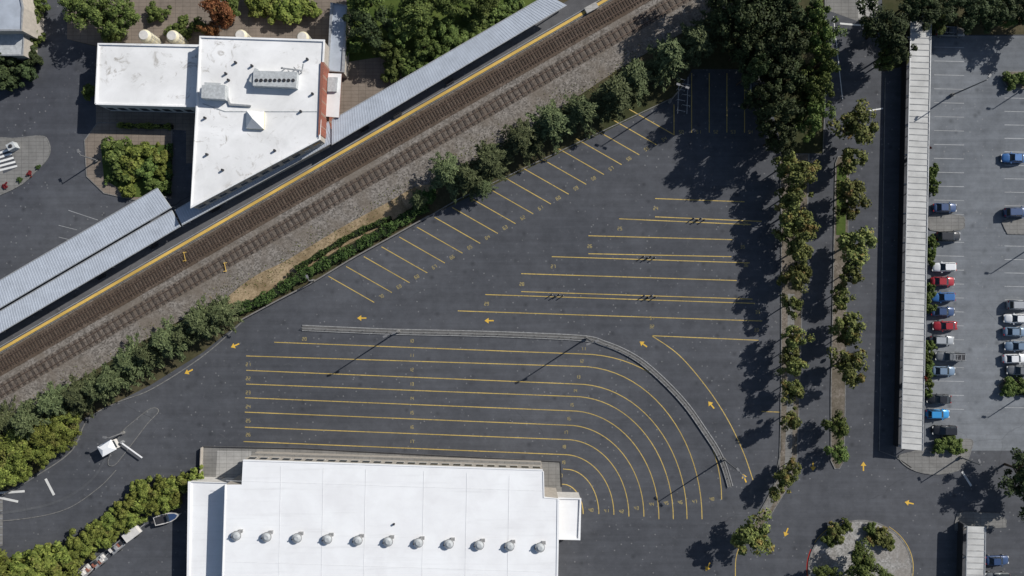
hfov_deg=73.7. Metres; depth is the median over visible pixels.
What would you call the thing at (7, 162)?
crosswalk marking
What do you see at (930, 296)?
shrub
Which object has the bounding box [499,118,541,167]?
street tree
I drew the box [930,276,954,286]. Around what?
parked car
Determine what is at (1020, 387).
shrub
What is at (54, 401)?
street tree
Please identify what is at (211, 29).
maple tree
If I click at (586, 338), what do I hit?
street lamp
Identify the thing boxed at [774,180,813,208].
street tree
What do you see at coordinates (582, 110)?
street tree
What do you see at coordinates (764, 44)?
conifer tree
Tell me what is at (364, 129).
platform bench
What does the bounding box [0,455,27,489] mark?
oak tree
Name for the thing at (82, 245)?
platform canopy
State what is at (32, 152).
pedestrian island
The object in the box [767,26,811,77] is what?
conifer tree
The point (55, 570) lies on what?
hedge shrub
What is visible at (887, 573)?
oak tree
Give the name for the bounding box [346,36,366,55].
shrub
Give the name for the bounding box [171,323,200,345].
street tree
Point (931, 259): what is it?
shrub
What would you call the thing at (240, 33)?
storage tank
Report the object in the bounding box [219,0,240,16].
shrub
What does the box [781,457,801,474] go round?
street tree
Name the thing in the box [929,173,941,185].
shrub
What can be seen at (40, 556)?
hedge shrub
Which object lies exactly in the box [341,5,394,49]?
oak tree
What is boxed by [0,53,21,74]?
shrub
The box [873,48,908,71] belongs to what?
oak tree
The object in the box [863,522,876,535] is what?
shrub
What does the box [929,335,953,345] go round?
parked car
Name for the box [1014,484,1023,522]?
oak tree
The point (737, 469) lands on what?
street lamp
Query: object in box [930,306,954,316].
parked car
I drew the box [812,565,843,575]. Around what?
oak tree
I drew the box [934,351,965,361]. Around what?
parked car
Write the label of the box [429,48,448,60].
shrub
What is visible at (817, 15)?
oak tree
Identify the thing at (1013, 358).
parked car
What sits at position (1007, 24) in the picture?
oak tree
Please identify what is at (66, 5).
oak tree
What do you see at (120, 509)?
hedge shrub
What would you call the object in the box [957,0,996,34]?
oak tree
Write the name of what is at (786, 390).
street tree
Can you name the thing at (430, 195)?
shrub
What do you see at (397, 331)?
street lamp
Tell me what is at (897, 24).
oak tree
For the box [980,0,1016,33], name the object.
oak tree
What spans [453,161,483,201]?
street tree
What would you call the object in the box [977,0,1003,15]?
oak tree
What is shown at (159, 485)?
hedge shrub
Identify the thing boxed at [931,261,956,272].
parked car
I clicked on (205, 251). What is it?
railway track
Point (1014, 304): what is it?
parked car
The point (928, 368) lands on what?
shrub
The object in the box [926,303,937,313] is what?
shrub
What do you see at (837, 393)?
planting strip
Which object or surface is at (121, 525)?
hedge shrub
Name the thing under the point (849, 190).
street tree
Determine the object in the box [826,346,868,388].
street tree
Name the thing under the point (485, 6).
oak tree
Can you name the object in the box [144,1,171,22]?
shrub
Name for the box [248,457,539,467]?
windows
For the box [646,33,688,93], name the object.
street tree
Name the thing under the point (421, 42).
oak tree
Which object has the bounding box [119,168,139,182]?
shrub
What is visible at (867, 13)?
concrete ramp
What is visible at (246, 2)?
shrub
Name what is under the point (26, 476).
oak tree
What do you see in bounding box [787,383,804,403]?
street tree
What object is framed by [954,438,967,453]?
shrub
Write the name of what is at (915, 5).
oak tree
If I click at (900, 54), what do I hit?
oak tree
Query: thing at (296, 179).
platform edge marking
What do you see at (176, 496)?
hedge shrub
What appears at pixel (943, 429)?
parked car
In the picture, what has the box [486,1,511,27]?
shrub
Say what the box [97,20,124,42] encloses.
oak tree
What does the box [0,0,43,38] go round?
roof
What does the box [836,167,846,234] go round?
grass verge
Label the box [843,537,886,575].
oak tree
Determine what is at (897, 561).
roundabout island
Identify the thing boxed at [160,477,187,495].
hedge shrub
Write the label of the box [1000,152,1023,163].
parked car
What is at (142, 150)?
tree
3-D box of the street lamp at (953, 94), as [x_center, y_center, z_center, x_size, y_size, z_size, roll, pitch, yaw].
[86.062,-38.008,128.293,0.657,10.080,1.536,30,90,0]
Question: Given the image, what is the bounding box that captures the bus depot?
[187,451,580,575]
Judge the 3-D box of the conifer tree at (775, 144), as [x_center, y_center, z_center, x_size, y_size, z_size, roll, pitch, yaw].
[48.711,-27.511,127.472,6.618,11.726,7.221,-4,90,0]
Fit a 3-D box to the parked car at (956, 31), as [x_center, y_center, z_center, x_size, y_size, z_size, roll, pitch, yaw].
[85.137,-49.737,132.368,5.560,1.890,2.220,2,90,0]
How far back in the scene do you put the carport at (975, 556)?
130.43 m
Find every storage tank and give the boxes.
[138,30,161,43]
[166,30,189,43]
[235,30,250,36]
[296,31,311,38]
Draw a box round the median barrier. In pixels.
[302,325,732,487]
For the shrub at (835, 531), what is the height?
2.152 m
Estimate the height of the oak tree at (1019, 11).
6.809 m
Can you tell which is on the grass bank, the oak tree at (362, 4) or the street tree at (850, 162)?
the oak tree at (362, 4)
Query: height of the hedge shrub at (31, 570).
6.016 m
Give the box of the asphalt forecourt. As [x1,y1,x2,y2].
[0,0,192,309]
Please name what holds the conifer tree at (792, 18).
on the ground
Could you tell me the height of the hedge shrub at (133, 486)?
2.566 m
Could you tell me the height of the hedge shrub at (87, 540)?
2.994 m
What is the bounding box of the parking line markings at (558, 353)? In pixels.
[244,73,809,575]
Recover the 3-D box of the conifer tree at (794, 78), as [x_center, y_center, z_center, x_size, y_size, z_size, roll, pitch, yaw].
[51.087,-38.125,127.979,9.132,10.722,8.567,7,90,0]
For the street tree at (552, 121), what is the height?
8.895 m
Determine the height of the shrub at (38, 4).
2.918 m
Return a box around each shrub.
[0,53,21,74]
[0,65,21,91]
[0,548,26,575]
[8,549,32,575]
[10,559,45,575]
[15,45,37,61]
[17,59,38,87]
[25,542,61,573]
[26,48,43,65]
[30,32,45,46]
[34,0,50,11]
[34,7,45,31]
[43,562,81,575]
[51,540,74,568]
[66,528,85,561]
[67,549,95,568]
[79,537,97,557]
[80,519,99,544]
[81,83,94,100]
[89,520,106,539]
[94,533,113,548]
[98,525,119,543]
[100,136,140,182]
[100,507,123,533]
[104,172,117,185]
[112,516,129,534]
[113,501,132,521]
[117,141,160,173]
[118,181,135,197]
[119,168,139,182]
[122,490,138,511]
[122,510,147,528]
[129,479,145,491]
[131,496,149,513]
[132,145,159,182]
[134,476,152,503]
[140,500,159,516]
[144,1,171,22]
[144,178,169,191]
[147,483,166,505]
[152,142,170,168]
[153,473,174,493]
[154,164,171,180]
[156,491,180,513]
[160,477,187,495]
[163,14,188,39]
[168,491,182,507]
[176,471,196,488]
[187,16,205,37]
[187,464,203,480]
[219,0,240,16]
[244,0,272,10]
[247,0,274,24]
[267,9,279,21]
[271,0,304,24]
[286,272,296,277]
[299,0,322,18]
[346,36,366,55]
[372,50,402,82]
[392,45,428,76]
[409,53,428,72]
[412,203,428,213]
[418,189,436,203]
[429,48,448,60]
[440,24,470,51]
[459,10,490,37]
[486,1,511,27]
[503,0,525,13]
[820,532,834,547]
[827,521,845,545]
[840,517,852,531]
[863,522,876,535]
[866,526,892,551]
[886,533,894,548]
[925,340,937,353]
[925,351,933,364]
[925,362,936,376]
[925,374,934,387]
[925,386,932,398]
[926,291,936,303]
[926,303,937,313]
[927,233,938,246]
[927,247,936,256]
[927,254,935,266]
[927,283,935,292]
[929,163,939,176]
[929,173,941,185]
[929,185,938,195]
[931,439,945,453]
[942,435,962,454]
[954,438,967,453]
[999,376,1017,396]
[1002,71,1021,90]
[1012,71,1023,85]
[1014,375,1023,394]
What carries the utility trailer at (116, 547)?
on the asphalt parking lot at (206, 400)
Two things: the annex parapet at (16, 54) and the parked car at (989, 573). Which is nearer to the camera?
the annex parapet at (16, 54)
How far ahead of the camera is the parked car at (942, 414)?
132.30 m
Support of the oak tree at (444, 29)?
on the grass bank
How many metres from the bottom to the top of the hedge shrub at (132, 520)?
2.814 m
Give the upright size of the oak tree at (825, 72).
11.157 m
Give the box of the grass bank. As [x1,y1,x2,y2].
[346,0,535,65]
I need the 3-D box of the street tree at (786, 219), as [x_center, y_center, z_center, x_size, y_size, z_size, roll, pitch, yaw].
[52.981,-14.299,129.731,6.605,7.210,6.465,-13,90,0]
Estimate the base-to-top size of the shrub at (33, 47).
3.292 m
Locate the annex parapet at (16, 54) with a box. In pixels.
[0,34,24,55]
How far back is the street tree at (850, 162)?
128.83 m
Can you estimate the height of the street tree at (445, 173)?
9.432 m
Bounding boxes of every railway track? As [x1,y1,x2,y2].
[0,0,644,372]
[0,0,690,397]
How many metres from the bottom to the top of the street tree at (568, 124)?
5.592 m
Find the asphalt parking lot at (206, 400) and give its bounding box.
[0,0,1023,575]
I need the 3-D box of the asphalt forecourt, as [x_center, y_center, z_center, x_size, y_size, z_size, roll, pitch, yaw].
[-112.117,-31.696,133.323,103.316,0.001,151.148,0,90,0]
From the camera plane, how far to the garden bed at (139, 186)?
133.17 m
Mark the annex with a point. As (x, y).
(11, 44)
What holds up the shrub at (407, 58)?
on the grass bank
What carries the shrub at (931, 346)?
on the asphalt east lot at (985, 419)
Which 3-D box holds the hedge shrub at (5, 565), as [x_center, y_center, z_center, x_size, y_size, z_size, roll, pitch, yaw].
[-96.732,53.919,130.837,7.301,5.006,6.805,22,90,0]
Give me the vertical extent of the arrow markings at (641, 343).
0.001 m
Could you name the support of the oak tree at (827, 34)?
on the ground
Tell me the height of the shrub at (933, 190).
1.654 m
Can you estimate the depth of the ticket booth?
130.94 m
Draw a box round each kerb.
[0,0,911,498]
[429,98,670,215]
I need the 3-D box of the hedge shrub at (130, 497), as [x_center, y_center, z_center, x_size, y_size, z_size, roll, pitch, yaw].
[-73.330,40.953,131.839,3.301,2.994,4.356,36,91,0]
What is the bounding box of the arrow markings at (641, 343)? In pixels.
[185,316,913,570]
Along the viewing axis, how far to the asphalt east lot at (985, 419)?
133.31 m
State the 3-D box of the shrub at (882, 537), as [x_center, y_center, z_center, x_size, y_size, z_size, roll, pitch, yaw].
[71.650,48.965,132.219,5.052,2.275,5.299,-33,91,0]
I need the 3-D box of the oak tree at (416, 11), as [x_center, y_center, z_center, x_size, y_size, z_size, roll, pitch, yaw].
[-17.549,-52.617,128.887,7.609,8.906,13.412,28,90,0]
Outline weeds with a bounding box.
[14,47,637,407]
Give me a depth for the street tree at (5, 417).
128.87 m
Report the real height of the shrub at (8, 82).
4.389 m
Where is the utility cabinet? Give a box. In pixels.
[6,141,19,151]
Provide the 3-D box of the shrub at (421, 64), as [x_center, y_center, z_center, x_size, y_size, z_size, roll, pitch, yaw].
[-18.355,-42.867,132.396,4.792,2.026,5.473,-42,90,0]
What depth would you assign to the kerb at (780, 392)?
133.20 m
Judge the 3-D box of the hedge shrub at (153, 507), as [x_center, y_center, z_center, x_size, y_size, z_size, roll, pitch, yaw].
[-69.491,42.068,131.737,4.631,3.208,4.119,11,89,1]
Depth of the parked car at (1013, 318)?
132.36 m
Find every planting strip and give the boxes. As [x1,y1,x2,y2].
[753,154,809,527]
[830,156,849,468]
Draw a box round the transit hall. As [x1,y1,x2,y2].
[95,36,341,208]
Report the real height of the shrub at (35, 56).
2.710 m
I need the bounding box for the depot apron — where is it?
[202,446,561,491]
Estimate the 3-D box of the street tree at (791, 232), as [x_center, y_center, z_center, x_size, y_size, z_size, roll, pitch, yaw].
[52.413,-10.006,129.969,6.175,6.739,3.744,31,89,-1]
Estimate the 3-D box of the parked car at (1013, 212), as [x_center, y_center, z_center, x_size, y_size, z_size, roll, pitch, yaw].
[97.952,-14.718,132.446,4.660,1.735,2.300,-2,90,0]
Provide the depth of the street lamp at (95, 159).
130.68 m
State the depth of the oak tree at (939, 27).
129.72 m
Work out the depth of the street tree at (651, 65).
129.26 m
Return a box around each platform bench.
[96,274,106,279]
[149,243,159,249]
[210,206,219,212]
[360,126,369,132]
[393,111,401,118]
[446,78,454,85]
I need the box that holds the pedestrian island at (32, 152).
[0,135,50,194]
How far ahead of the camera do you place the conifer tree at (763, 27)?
123.71 m
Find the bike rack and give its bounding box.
[676,79,689,113]
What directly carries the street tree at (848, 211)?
on the planting strip at (837, 393)
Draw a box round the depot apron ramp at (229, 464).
[216,451,250,477]
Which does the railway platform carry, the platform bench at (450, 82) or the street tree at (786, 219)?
the platform bench at (450, 82)
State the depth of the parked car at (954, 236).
132.08 m
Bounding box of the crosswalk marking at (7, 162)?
[0,148,17,173]
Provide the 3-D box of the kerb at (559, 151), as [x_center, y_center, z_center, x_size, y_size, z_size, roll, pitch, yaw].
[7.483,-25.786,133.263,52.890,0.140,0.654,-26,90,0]
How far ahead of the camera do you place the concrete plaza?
133.31 m
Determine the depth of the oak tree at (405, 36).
128.16 m
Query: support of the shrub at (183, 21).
on the concrete plaza
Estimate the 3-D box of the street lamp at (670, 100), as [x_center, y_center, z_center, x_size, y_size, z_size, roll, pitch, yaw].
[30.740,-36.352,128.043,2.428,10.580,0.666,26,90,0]
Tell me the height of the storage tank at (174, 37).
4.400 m
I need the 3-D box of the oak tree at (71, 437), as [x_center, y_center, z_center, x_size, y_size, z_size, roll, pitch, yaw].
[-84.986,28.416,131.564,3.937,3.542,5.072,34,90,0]
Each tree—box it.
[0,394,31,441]
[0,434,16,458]
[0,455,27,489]
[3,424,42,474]
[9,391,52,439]
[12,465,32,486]
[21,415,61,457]
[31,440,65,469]
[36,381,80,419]
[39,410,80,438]
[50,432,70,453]
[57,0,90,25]
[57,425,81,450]
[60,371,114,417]
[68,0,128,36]
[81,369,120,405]
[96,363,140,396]
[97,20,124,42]
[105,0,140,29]
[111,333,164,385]
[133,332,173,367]
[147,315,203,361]
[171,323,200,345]
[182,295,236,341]
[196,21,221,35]
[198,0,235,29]
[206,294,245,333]
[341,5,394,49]
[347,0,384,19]
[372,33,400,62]
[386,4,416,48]
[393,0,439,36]
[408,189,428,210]
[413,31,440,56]
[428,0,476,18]
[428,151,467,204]
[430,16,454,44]
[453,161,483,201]
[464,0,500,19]
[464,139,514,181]
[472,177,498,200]
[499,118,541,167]
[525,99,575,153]
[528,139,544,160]
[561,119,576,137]
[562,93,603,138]
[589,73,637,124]
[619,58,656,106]
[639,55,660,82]
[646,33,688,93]
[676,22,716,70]
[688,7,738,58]
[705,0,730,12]
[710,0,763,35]
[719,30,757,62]
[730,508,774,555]
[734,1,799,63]
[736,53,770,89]
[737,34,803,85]
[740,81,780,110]
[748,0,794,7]
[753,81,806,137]
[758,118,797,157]
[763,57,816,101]
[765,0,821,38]
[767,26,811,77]
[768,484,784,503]
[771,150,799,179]
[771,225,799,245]
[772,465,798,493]
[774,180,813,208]
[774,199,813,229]
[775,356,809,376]
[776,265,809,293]
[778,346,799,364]
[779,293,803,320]
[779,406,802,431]
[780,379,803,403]
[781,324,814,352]
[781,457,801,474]
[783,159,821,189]
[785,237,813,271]
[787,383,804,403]
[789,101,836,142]
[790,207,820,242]
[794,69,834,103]
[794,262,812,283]
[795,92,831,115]
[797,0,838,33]
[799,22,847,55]
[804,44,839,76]
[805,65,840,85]
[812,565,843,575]
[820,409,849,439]
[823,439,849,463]
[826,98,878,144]
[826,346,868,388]
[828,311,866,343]
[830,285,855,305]
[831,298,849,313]
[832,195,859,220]
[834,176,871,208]
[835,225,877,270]
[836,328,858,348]
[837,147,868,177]
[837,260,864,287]
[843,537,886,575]
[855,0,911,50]
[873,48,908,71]
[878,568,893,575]
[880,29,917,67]
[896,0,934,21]
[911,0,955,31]
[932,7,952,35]
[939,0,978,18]
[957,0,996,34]
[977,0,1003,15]
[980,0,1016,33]
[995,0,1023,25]
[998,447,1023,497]
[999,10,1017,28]
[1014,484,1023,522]
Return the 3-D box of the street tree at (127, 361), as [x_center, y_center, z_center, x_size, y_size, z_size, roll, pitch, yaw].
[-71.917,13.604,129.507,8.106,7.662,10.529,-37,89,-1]
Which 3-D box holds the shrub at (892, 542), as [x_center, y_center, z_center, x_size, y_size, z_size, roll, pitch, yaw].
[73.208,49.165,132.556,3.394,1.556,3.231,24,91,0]
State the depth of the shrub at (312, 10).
131.43 m
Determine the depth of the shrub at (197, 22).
132.07 m
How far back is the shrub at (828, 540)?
132.20 m
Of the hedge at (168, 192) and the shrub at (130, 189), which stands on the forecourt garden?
the hedge at (168, 192)
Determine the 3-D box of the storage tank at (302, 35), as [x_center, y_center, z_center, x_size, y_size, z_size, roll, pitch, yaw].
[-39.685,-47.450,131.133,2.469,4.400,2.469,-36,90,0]
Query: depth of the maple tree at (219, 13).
127.95 m
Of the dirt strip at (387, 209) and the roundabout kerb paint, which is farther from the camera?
the roundabout kerb paint
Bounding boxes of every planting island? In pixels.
[898,438,972,474]
[928,214,964,231]
[954,512,1006,530]
[998,378,1023,395]
[1001,71,1023,88]
[1001,219,1023,234]
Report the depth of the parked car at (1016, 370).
132.27 m
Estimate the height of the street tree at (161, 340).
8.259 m
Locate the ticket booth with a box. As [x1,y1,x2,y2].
[97,439,120,456]
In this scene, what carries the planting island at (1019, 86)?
on the asphalt east lot at (985, 419)
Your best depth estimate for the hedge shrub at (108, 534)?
131.43 m
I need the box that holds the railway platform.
[0,0,608,350]
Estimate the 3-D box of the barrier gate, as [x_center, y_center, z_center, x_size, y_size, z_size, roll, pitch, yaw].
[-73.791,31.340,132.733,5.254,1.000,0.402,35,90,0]
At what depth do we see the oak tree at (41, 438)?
128.08 m
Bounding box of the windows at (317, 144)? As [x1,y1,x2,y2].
[197,142,321,207]
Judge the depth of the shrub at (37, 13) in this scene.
131.43 m
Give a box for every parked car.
[750,75,760,94]
[925,409,949,419]
[926,393,951,404]
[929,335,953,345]
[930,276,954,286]
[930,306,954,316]
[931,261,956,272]
[931,292,955,302]
[931,425,956,436]
[932,202,956,212]
[932,320,956,331]
[932,365,954,376]
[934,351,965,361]
[935,25,964,37]
[935,230,959,241]
[985,571,1009,575]
[986,554,1008,566]
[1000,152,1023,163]
[1001,353,1023,363]
[1002,326,1023,337]
[1003,206,1023,217]
[1003,313,1023,323]
[1003,341,1023,351]
[1005,365,1023,375]
[1006,300,1023,309]
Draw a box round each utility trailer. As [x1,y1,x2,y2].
[80,564,92,575]
[91,552,109,569]
[108,539,124,555]
[122,524,144,542]
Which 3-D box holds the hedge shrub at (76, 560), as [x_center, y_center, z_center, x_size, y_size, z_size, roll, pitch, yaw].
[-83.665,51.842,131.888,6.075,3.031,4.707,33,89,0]
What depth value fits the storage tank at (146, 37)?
129.37 m
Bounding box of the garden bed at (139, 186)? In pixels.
[101,145,166,196]
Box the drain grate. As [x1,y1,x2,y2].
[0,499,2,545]
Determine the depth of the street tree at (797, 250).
127.18 m
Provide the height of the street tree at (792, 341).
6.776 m
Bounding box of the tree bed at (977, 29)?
[882,0,1023,71]
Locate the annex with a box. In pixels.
[0,35,37,61]
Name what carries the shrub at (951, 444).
on the planting island at (926, 461)
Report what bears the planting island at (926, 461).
on the asphalt parking lot at (206, 400)
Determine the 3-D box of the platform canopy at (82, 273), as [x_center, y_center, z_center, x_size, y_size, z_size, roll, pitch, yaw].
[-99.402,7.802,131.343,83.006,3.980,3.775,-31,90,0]
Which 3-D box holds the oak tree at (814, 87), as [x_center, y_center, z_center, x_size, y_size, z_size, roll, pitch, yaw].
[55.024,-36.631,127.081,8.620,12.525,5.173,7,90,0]
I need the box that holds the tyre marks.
[0,457,115,520]
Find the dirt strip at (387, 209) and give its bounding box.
[229,185,432,309]
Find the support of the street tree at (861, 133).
on the asphalt parking lot at (206, 400)
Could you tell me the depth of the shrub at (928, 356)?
132.02 m
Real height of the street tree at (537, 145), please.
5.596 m
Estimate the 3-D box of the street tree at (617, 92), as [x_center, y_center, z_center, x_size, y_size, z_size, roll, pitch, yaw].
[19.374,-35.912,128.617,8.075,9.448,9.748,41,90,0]
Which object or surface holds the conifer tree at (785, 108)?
on the asphalt parking lot at (206, 400)
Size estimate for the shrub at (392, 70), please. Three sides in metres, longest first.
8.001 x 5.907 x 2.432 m
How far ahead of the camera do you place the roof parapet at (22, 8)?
127.33 m
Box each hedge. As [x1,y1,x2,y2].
[116,122,173,129]
[165,143,173,195]
[239,204,429,314]
[293,215,391,271]
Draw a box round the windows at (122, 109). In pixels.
[107,108,193,111]
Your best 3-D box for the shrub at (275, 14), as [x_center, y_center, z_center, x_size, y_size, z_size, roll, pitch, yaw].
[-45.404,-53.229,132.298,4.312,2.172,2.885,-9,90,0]
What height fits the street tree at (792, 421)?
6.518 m
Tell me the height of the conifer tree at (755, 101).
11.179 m
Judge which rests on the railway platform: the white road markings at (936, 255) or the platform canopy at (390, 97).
the platform canopy at (390, 97)
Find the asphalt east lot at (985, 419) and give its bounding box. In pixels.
[924,36,1023,450]
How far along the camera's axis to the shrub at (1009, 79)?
132.12 m
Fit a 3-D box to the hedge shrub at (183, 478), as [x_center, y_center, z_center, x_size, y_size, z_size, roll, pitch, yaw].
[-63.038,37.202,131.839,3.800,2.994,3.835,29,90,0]
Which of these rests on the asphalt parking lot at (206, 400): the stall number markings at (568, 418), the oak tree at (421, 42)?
the stall number markings at (568, 418)
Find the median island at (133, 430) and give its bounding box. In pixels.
[108,407,158,465]
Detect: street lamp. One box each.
[77,149,98,161]
[102,431,124,438]
[383,329,399,337]
[585,337,598,344]
[668,83,688,103]
[722,458,745,478]
[950,74,991,96]
[959,456,980,464]
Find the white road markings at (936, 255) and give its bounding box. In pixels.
[0,1,1023,502]
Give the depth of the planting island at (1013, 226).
133.20 m
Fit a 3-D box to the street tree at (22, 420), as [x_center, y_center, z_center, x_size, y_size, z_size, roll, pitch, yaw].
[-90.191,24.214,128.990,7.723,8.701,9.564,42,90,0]
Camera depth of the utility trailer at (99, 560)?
132.55 m
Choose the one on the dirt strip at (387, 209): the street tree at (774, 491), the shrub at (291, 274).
the shrub at (291, 274)
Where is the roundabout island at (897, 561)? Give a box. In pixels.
[808,520,912,575]
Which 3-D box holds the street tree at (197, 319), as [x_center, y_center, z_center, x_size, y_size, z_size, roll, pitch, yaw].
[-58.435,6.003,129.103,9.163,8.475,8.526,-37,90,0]
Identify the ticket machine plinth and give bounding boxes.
[584,2,598,13]
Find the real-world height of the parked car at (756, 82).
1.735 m
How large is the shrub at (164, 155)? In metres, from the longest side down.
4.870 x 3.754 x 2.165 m
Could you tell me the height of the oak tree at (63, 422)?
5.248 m
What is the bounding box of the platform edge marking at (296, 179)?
[0,0,609,352]
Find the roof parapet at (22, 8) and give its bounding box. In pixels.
[0,0,23,30]
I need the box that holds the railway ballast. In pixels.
[0,0,732,414]
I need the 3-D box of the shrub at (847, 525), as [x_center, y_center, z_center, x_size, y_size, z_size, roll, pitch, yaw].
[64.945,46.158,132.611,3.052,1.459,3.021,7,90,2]
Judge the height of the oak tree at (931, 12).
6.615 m
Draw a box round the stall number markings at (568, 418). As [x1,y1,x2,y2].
[246,130,759,511]
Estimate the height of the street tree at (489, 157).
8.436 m
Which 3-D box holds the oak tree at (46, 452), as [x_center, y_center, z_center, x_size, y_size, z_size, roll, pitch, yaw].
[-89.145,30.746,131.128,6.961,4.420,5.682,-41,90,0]
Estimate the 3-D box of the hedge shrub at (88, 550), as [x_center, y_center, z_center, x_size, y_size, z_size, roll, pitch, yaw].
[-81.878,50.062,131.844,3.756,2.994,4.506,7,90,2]
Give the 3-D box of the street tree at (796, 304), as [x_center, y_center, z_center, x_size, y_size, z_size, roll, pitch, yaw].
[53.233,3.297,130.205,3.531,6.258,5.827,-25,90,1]
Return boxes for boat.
[151,513,180,525]
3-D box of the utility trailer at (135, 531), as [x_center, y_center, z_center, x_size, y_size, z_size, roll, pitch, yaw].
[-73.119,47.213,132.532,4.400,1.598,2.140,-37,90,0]
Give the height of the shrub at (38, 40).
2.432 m
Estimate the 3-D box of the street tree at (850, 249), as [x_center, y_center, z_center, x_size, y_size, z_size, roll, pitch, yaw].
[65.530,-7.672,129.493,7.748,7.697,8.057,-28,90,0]
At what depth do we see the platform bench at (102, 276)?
132.57 m
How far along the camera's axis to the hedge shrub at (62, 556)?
130.51 m
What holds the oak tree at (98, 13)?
on the concrete plaza
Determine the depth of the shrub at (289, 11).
131.11 m
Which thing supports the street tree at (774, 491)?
on the planting strip at (787, 261)
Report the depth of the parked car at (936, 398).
132.34 m
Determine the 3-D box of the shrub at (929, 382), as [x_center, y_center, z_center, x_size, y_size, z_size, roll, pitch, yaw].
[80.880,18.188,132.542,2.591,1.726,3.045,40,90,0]
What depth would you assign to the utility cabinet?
131.93 m
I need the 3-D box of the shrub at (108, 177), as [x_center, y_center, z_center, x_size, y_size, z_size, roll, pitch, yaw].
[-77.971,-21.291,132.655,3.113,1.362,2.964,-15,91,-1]
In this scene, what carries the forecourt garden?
on the asphalt forecourt
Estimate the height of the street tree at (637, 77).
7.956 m
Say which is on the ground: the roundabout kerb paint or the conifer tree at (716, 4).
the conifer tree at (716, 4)
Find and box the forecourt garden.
[84,122,172,199]
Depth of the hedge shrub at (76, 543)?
131.05 m
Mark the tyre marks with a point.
(66, 497)
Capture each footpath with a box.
[763,294,793,510]
[825,0,877,20]
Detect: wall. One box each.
[199,446,561,486]
[242,215,428,319]
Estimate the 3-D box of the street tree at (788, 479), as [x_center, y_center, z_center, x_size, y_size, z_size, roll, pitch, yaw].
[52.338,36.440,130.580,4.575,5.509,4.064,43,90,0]
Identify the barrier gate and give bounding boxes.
[120,440,141,457]
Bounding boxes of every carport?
[893,12,931,450]
[956,521,985,575]
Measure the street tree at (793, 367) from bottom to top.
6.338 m
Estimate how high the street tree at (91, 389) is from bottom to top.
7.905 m
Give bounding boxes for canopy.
[0,188,175,307]
[0,210,183,332]
[175,121,331,225]
[328,2,350,77]
[332,0,566,144]
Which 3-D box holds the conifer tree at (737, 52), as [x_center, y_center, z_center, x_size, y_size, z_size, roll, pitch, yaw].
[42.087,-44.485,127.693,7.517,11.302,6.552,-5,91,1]
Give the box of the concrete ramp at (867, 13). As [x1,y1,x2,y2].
[858,0,876,17]
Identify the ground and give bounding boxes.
[0,0,823,491]
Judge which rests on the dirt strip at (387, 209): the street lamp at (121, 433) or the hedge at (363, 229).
the hedge at (363, 229)
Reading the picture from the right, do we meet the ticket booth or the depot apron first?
the depot apron
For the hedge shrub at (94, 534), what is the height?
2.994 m
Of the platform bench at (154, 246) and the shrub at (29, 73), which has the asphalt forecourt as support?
the shrub at (29, 73)
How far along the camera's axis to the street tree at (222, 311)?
128.53 m
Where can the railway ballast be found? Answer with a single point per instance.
(488, 130)
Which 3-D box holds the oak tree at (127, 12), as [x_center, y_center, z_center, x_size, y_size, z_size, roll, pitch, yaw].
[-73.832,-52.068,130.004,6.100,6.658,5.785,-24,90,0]
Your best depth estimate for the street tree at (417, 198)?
129.46 m
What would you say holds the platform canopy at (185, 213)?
on the railway platform
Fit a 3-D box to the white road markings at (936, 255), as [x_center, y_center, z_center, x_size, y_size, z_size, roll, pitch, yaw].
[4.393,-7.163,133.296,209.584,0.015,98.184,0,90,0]
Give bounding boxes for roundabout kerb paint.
[807,521,913,575]
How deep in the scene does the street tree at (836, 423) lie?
129.13 m
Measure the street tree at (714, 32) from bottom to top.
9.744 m
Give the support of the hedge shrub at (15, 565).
on the asphalt parking lot at (206, 400)
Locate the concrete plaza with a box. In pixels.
[67,0,404,162]
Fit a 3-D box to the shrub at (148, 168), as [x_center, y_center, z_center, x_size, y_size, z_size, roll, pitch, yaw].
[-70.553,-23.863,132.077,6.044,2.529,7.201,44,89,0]
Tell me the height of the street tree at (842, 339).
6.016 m
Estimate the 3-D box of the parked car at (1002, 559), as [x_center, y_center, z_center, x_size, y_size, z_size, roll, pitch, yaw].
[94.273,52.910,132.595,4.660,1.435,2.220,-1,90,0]
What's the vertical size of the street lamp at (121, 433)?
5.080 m
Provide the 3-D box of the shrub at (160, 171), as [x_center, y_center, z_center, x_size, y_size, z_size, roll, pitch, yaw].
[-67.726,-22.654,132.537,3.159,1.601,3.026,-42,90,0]

